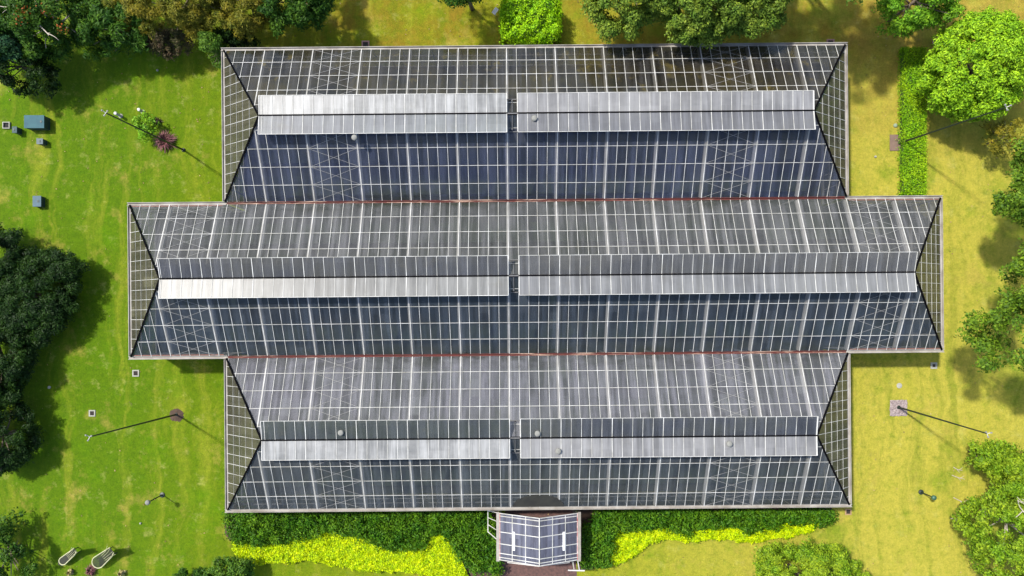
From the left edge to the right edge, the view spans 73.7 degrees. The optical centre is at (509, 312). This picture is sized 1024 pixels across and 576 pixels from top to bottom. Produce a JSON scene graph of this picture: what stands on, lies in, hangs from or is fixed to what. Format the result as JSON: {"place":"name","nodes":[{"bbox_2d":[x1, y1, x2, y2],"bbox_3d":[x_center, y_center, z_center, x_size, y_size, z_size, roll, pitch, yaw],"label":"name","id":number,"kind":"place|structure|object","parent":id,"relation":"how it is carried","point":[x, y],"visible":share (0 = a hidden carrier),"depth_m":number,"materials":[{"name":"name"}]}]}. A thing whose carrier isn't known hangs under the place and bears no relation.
{"place":"outdoors","nodes":[
{"label":"outdoors","id":0,"kind":"place"},
{"bbox_2d":[1,0,1018,574],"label":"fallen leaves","id":1,"kind":"object","parent":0,"point":[459,36],"depth_m":53.31,"materials":[{"name":"red plant"}]},
{"bbox_2d":[0,0,1023,575],"bbox_3d":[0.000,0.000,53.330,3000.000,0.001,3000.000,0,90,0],"label":"lawn","id":2,"kind":"structure","parent":0,"point":[84,364],"depth_m":53.33,"materials":[{"name":"green plant"}]},
{"bbox_2d":[2,122,10,128],"bbox_3d":[-39.248,-14.624,53.260,0.560,0.140,0.520,0,90,0],"label":"pit","id":3,"kind":"object","parent":2,"relation":"on","point":[6,125],"visible":1,"depth_m":53.30,"materials":[{"name":"concrete"}]},
{"bbox_2d":[0,11,22,64],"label":"broadleaf tree","id":4,"kind":"object","parent":2,"relation":"on","point":[11,53],"visible":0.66,"depth_m":49.05,"materials":[{"name":"green plant"}]},
{"bbox_2d":[0,222,30,301],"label":"conifer","id":5,"kind":"object","parent":2,"relation":"on","point":[9,240],"visible":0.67,"depth_m":50.43,"materials":[{"name":"green plant"}]},
{"bbox_2d":[12,126,21,133],"bbox_3d":[-38.250,-14.151,53.015,0.380,0.630,0.500,0,90,0],"label":"utility box","id":6,"kind":"object","parent":2,"relation":"on","point":[16,130],"visible":1,"depth_m":52.73,"materials":[{"name":"grey plastic"}]},
{"bbox_2d":[0,506,37,575],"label":"broadleaf tree","id":7,"kind":"object","parent":2,"relation":"on","point":[11,552],"visible":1,"depth_m":51.14,"materials":[{"name":"green plant"}]},
{"bbox_2d":[0,323,42,411],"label":"conifer","id":8,"kind":"object","parent":2,"relation":"on","point":[17,371],"visible":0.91,"depth_m":50.68,"materials":[{"name":"green plant"}]},
{"bbox_2d":[0,375,45,476],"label":"conifer","id":9,"kind":"object","parent":2,"relation":"on","point":[15,458],"visible":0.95,"depth_m":51.10,"materials":[{"name":"green plant"}]},
{"bbox_2d":[0,34,61,99],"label":"broadleaf tree","id":10,"kind":"object","parent":2,"relation":"on","point":[42,67],"visible":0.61,"depth_m":50.81,"materials":[{"name":"green plant"}]},
{"bbox_2d":[24,115,49,129],"bbox_3d":[-36.632,-14.727,52.940,1.550,0.780,1.000,0,90,0],"label":"utility box","id":11,"kind":"object","parent":2,"relation":"on","point":[36,122],"visible":1,"depth_m":52.58,"materials":[{"name":"blue plastic"}]},
{"bbox_2d":[33,196,44,206],"bbox_3d":[-36.589,-8.636,53.065,0.660,0.530,0.840,0,90,0],"label":"utility box","id":12,"kind":"object","parent":2,"relation":"on","point":[38,201],"visible":1,"depth_m":52.83,"materials":[{"name":"blue plastic"}]},
{"bbox_2d":[36,138,46,144],"bbox_3d":[-36.338,-13.267,53.040,0.500,0.580,0.450,0,90,0],"label":"utility box","id":13,"kind":"object","parent":2,"relation":"on","point":[40,141],"visible":1,"depth_m":52.78,"materials":[{"name":"grey plastic"}]},
{"bbox_2d":[0,244,91,351],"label":"conifer","id":14,"kind":"object","parent":2,"relation":"on","point":[29,322],"visible":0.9,"depth_m":50.65,"materials":[{"name":"green plant"}]},
{"bbox_2d":[0,0,106,65],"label":"flowering tree","id":15,"kind":"object","parent":2,"relation":"on","point":[51,26],"visible":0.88,"depth_m":48.53,"materials":[{"name":"green plant"}]},
{"bbox_2d":[58,547,80,565],"bbox_3d":[-33.945,18.721,52.450,2.587,1.759,0.672,-38,90,0],"label":"curved seat","id":16,"kind":"object","parent":2,"relation":"on","point":[66,558],"visible":1,"depth_m":52.77,"materials":[{"name":"white metal"}]},
{"bbox_2d":[66,568,73,575],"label":"straw tuft","id":17,"kind":"object","parent":2,"relation":"on","point":[69,572],"visible":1,"depth_m":53.02,"materials":[{"name":"beige plant"}]},
{"bbox_2d":[84,564,96,575],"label":"agave","id":18,"kind":"object","parent":2,"relation":"on","point":[90,571],"visible":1,"depth_m":53.10,"materials":[{"name":"purple plant"}]},
{"bbox_2d":[89,410,95,416],"bbox_3d":[-32.592,7.843,53.300,0.500,0.060,0.500,0,90,0],"label":"drain pit","id":19,"kind":"object","parent":2,"relation":"on","point":[92,413],"visible":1,"depth_m":53.27,"materials":[{"name":"concrete"}]},
{"bbox_2d":[92,546,117,568],"bbox_3d":[-31.191,18.780,52.450,2.686,1.760,1.022,-38,90,0],"label":"curved seat","id":20,"kind":"object","parent":2,"relation":"on","point":[110,552],"visible":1,"depth_m":52.76,"materials":[{"name":"white metal"}]},
{"bbox_2d":[64,0,150,62],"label":"broadleaf tree","id":21,"kind":"object","parent":2,"relation":"on","point":[116,41],"visible":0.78,"depth_m":49.82,"materials":[{"name":"green plant"}]},
{"bbox_2d":[117,570,126,575],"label":"straw tuft","id":22,"kind":"object","parent":2,"relation":"on","point":[121,572],"visible":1,"depth_m":52.99,"materials":[{"name":"beige plant"}]},
{"bbox_2d":[85,413,177,440],"bbox_3d":[-26.057,7.811,47.778,0.437,11.107,0.557,0,90,0],"label":"light mast","id":23,"kind":"object","parent":2,"relation":"on","point":[175,414],"visible":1,"depth_m":47.44,"materials":[{"name":"grey metal"}]},
{"bbox_2d":[132,370,138,376],"bbox_3d":[-29.186,4.718,53.300,0.520,0.060,0.520,0,90,0],"label":"drain pit","id":24,"kind":"object","parent":2,"relation":"on","point":[135,373],"visible":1,"depth_m":53.27,"materials":[{"name":"concrete"}]},
{"bbox_2d":[101,109,184,151],"bbox_3d":[-25.465,-12.649,48.144,0.418,10.373,0.465,-23,90,0],"label":"light mast","id":25,"kind":"object","parent":2,"relation":"on","point":[182,149],"visible":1,"depth_m":48.07,"materials":[{"name":"grey metal"}]},
{"bbox_2d":[131,110,159,142],"bbox_3d":[-27.944,-14.303,52.669,2.215,1.549,2.255,-34,90,0],"label":"shrub","id":26,"kind":"object","parent":2,"relation":"on","point":[144,117],"visible":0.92,"depth_m":52.26,"materials":[{"name":"green plant"}]},
{"bbox_2d":[145,492,164,504],"bbox_3d":[-27.123,14.218,52.172,0.400,2.316,0.400,0,90,0],"label":"garden lamp","id":27,"kind":"object","parent":2,"relation":"on","point":[148,502],"visible":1,"depth_m":52.07,"materials":[{"name":"grey metal"}]},
{"bbox_2d":[154,117,163,127],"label":"dry tuft","id":28,"kind":"object","parent":2,"relation":"on","point":[158,119],"visible":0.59,"depth_m":53.18,"materials":[{"name":"brown plant"}]},
{"bbox_2d":[152,130,176,153],"bbox_3d":[-26.839,-13.370,53.032,2.160,0.596,2.176,0,90,0],"label":"agave","id":29,"kind":"object","parent":2,"relation":"on","point":[161,144],"visible":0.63,"depth_m":52.98,"materials":[{"name":"purple plant"}]},
{"bbox_2d":[101,0,237,44],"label":"feathery tree","id":30,"kind":"object","parent":2,"relation":"on","point":[185,17],"visible":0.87,"depth_m":48.89,"materials":[{"name":"brown plant"}]},
{"bbox_2d":[145,26,195,60],"bbox_3d":[-25.756,-20.168,51.667,4.316,3.553,2.396,0,90,0],"label":"shrub","id":31,"kind":"object","parent":2,"relation":"on","point":[159,47],"visible":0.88,"depth_m":50.95,"materials":[{"name":"brown plant"}]},
{"bbox_2d":[170,409,183,421],"bbox_3d":[-25.999,8.005,53.288,1.153,0.075,1.058,0,90,0],"label":"soil mound","id":32,"kind":"object","parent":2,"relation":"on","point":[179,417],"visible":0.94,"depth_m":53.29,"materials":[{"name":"brown soil"}]},
{"bbox_2d":[172,566,215,575],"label":"shrub","id":33,"kind":"object","parent":2,"relation":"on","point":[182,571],"visible":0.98,"depth_m":51.85,"materials":[{"name":"green plant"}]},
{"bbox_2d":[197,31,227,69],"bbox_3d":[-22.021,-19.656,51.243,2.014,4.415,2.570,0,90,0],"label":"bamboo clump","id":34,"kind":"object","parent":2,"relation":"on","point":[209,41],"visible":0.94,"depth_m":49.62,"materials":[{"name":"green plant"}]},
{"bbox_2d":[203,555,254,575],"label":"shrub","id":35,"kind":"object","parent":2,"relation":"on","point":[240,567],"visible":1,"depth_m":51.51,"materials":[{"name":"green plant"}]},
{"bbox_2d":[211,21,260,47],"bbox_3d":[-20.660,-20.936,51.991,3.590,2.915,2.536,31,90,0],"label":"shrub","id":36,"kind":"object","parent":2,"relation":"on","point":[229,38],"visible":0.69,"depth_m":51.25,"materials":[{"name":"green plant"}]},
{"bbox_2d":[198,0,280,41],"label":"feathery tree","id":37,"kind":"object","parent":2,"relation":"on","point":[255,20],"visible":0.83,"depth_m":49.38,"materials":[{"name":"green plant"}]},
{"bbox_2d":[257,0,335,39],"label":"broadleaf tree","id":38,"kind":"object","parent":2,"relation":"on","point":[299,13],"visible":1,"depth_m":49.00,"materials":[{"name":"green plant"}]},
{"bbox_2d":[225,510,499,575],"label":"bed soil","id":39,"kind":"structure","parent":2,"relation":"on","point":[493,516],"depth_m":53.33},
{"bbox_2d":[231,529,467,575],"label":"yellow ground cover","id":40,"kind":"object","parent":39,"relation":"on","point":[437,557],"visible":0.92,"depth_m":52.92,"materials":[{"name":"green plant"}]},
{"bbox_2d":[221,510,504,575],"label":"shrub planting","id":41,"kind":"object","parent":39,"relation":"on","point":[256,528],"visible":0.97,"depth_m":52.36,"materials":[{"name":"green plant"}]},
{"bbox_2d":[362,41,368,45],"bbox_3d":[-11.249,-20.936,53.300,0.600,0.060,0.600,0,90,0],"label":"drain pit","id":42,"kind":"object","parent":2,"relation":"on","point":[365,43],"visible":0.61,"depth_m":53.28,"materials":[{"name":"grey concrete"}]},
{"bbox_2d":[437,0,482,10],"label":"broadleaf tree","id":43,"kind":"object","parent":2,"relation":"on","point":[458,3],"visible":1,"depth_m":48.74,"materials":[{"name":"green plant"}]},
{"bbox_2d":[492,7,498,15],"bbox_3d":[-1.110,-23.215,52.890,0.320,0.879,0.503,40,90,0],"label":"garden sign","id":44,"kind":"object","parent":2,"relation":"on","point":[494,11],"visible":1,"depth_m":52.50,"materials":[{"name":"white paint"}]},
{"bbox_2d":[497,0,563,44],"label":"block hedge","id":45,"kind":"object","parent":2,"relation":"on","point":[534,22],"visible":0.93,"depth_m":51.11,"materials":[{"name":"green plant"}]},
{"bbox_2d":[127,42,944,512],"bbox_3d":[1.897,-2.572,49.966,59.340,6.728,33.800,-1,90,0],"label":"greenhouse","id":46,"kind":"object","parent":2,"relation":"on","point":[575,276],"visible":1,"depth_m":48.44,"materials":[{"name":"clear glass"}]},
{"bbox_2d":[580,0,664,44],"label":"broadleaf tree","id":47,"kind":"object","parent":2,"relation":"on","point":[635,17],"visible":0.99,"depth_m":47.13,"materials":[{"name":"green plant"}]},
{"bbox_2d":[578,507,831,569],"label":"bed soil","id":48,"kind":"structure","parent":2,"relation":"on","point":[585,515],"depth_m":53.33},
{"bbox_2d":[577,507,838,569],"bbox_3d":[15.260,17.289,52.332,20.409,2.097,5.145,0,90,0],"label":"shrub planting","id":49,"kind":"object","parent":48,"relation":"on","point":[604,528],"visible":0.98,"depth_m":52.32,"materials":[{"name":"green plant"}]},
{"bbox_2d":[609,521,817,566],"bbox_3d":[15.823,16.949,52.985,16.786,0.428,3.138,-9,90,0],"label":"yellow ground cover","id":50,"kind":"object","parent":48,"relation":"on","point":[630,545],"visible":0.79,"depth_m":52.93,"materials":[{"name":"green plant"}]},
{"bbox_2d":[656,0,756,48],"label":"broadleaf tree","id":51,"kind":"object","parent":2,"relation":"on","point":[704,25],"visible":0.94,"depth_m":46.36,"materials":[{"name":"green plant"}]},
{"bbox_2d":[712,0,792,39],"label":"broadleaf tree","id":52,"kind":"object","parent":2,"relation":"on","point":[771,14],"visible":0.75,"depth_m":46.66,"materials":[{"name":"green plant"}]},
{"bbox_2d":[752,536,871,575],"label":"broadleaf tree","id":53,"kind":"object","parent":2,"relation":"on","point":[815,560],"visible":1,"depth_m":49.09,"materials":[{"name":"green plant"}]},
{"bbox_2d":[845,508,851,514],"bbox_3d":[26.436,15.530,53.300,0.500,0.060,0.500,0,90,0],"label":"drain pit","id":54,"kind":"object","parent":2,"relation":"on","point":[848,511],"visible":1,"depth_m":53.27,"materials":[{"name":"grey concrete"}]},
{"bbox_2d":[846,0,862,6],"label":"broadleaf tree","id":55,"kind":"object","parent":2,"relation":"on","point":[860,1],"visible":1,"depth_m":43.64,"materials":[{"name":"green plant"}]},
{"bbox_2d":[890,135,899,150],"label":"concrete slab","id":56,"kind":"structure","parent":2,"relation":"on","point":[894,145],"depth_m":53.27,"materials":[{"name":"grey concrete"}]},
{"bbox_2d":[898,104,1011,144],"bbox_3d":[30.612,-12.957,47.665,0.418,11.337,0.996,-23,90,0],"label":"light mast","id":57,"kind":"object","parent":56,"relation":"on","point":[954,124],"visible":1,"depth_m":47.05,"materials":[{"name":"grey metal"}]},
{"bbox_2d":[889,400,907,415],"bbox_3d":[30.364,7.434,53.280,1.436,0.100,1.323,0,90,0],"label":"concrete slab","id":58,"kind":"object","parent":2,"relation":"on","point":[893,409],"visible":0.94,"depth_m":53.28,"materials":[{"name":"grey concrete"}]},
{"bbox_2d":[897,406,991,437],"bbox_3d":[30.315,7.555,48.247,0.438,10.170,0.666,36,90,0],"label":"light mast","id":59,"kind":"object","parent":58,"relation":"on","point":[900,407],"visible":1,"depth_m":48.05,"materials":[{"name":"grey metal"}]},
{"bbox_2d":[895,46,928,195],"bbox_3d":[31.214,-14.732,52.798,2.368,1.117,11.840,0,90,0],"label":"strip hedge","id":60,"kind":"object","parent":2,"relation":"on","point":[912,119],"visible":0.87,"depth_m":52.67,"materials":[{"name":"green plant"}]},
{"bbox_2d":[871,0,966,38],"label":"broadleaf tree","id":61,"kind":"object","parent":2,"relation":"on","point":[928,13],"visible":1,"depth_m":48.86,"materials":[{"name":"green plant"}]},
{"bbox_2d":[918,490,936,499],"bbox_3d":[32.123,13.999,52.431,0.400,1.799,0.400,0,90,0],"label":"garden lamp","id":62,"kind":"object","parent":2,"relation":"on","point":[921,492],"visible":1,"depth_m":52.43,"materials":[{"name":"green metal"}]},
{"bbox_2d":[930,362,936,368],"bbox_3d":[33.123,4.125,53.300,0.500,0.060,0.500,0,90,0],"label":"drain pit","id":63,"kind":"object","parent":2,"relation":"on","point":[933,365],"visible":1,"depth_m":53.27,"materials":[{"name":"concrete"}]},
{"bbox_2d":[916,5,1023,123],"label":"broadleaf tree","id":64,"kind":"object","parent":2,"relation":"on","point":[996,34],"visible":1,"depth_m":48.19,"materials":[{"name":"green plant"}]},
{"bbox_2d":[950,477,1023,575],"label":"spreading tree","id":65,"kind":"object","parent":2,"relation":"on","point":[1007,500],"visible":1,"depth_m":48.96,"materials":[{"name":"green plant"}]},
{"bbox_2d":[953,242,1023,372],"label":"broadleaf tree","id":66,"kind":"object","parent":2,"relation":"on","point":[983,339],"visible":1,"depth_m":45.26,"materials":[{"name":"green plant"}]},
{"bbox_2d":[964,438,1019,474],"bbox_3d":[36.151,10.745,51.631,3.866,3.612,2.746,0,90,0],"label":"shrub","id":67,"kind":"object","parent":2,"relation":"on","point":[1000,450],"visible":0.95,"depth_m":50.41,"materials":[{"name":"green plant"}]},
{"bbox_2d":[979,117,1023,159],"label":"shrub","id":68,"kind":"object","parent":2,"relation":"on","point":[1008,126],"visible":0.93,"depth_m":50.61,"materials":[{"name":"yellow plant"}]},
{"bbox_2d":[986,442,1023,484],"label":"shrub","id":69,"kind":"object","parent":2,"relation":"on","point":[1016,469],"visible":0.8,"depth_m":50.05,"materials":[{"name":"green plant"}]},
{"bbox_2d":[991,137,1023,248],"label":"broadleaf tree","id":70,"kind":"object","parent":2,"relation":"on","point":[1006,203],"visible":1,"depth_m":45.52,"materials":[{"name":"green plant"}]},
{"bbox_2d":[500,510,576,575],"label":"entrance path","id":71,"kind":"structure","parent":0,"point":[510,569],"depth_m":53.32,"materials":[{"name":"brick"}]},
{"bbox_2d":[487,510,584,570],"bbox_3d":[1.968,17.022,51.245,7.282,4.170,4.565,0,90,0],"label":"entrance porch","id":72,"kind":"object","parent":71,"relation":"on","point":[538,542],"visible":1,"depth_m":49.91,"materials":[{"name":"clear glass"}]},
{"bbox_2d":[487,510,495,538],"bbox_3d":[-1.266,15.957,51.285,0.814,0.590,2.096,0,90,0],"label":"side window","id":73,"kind":"structure","parent":72,"relation":"in","point":[488,510],"depth_m":51.48,"materials":[{"name":"white paint"}]}
]}

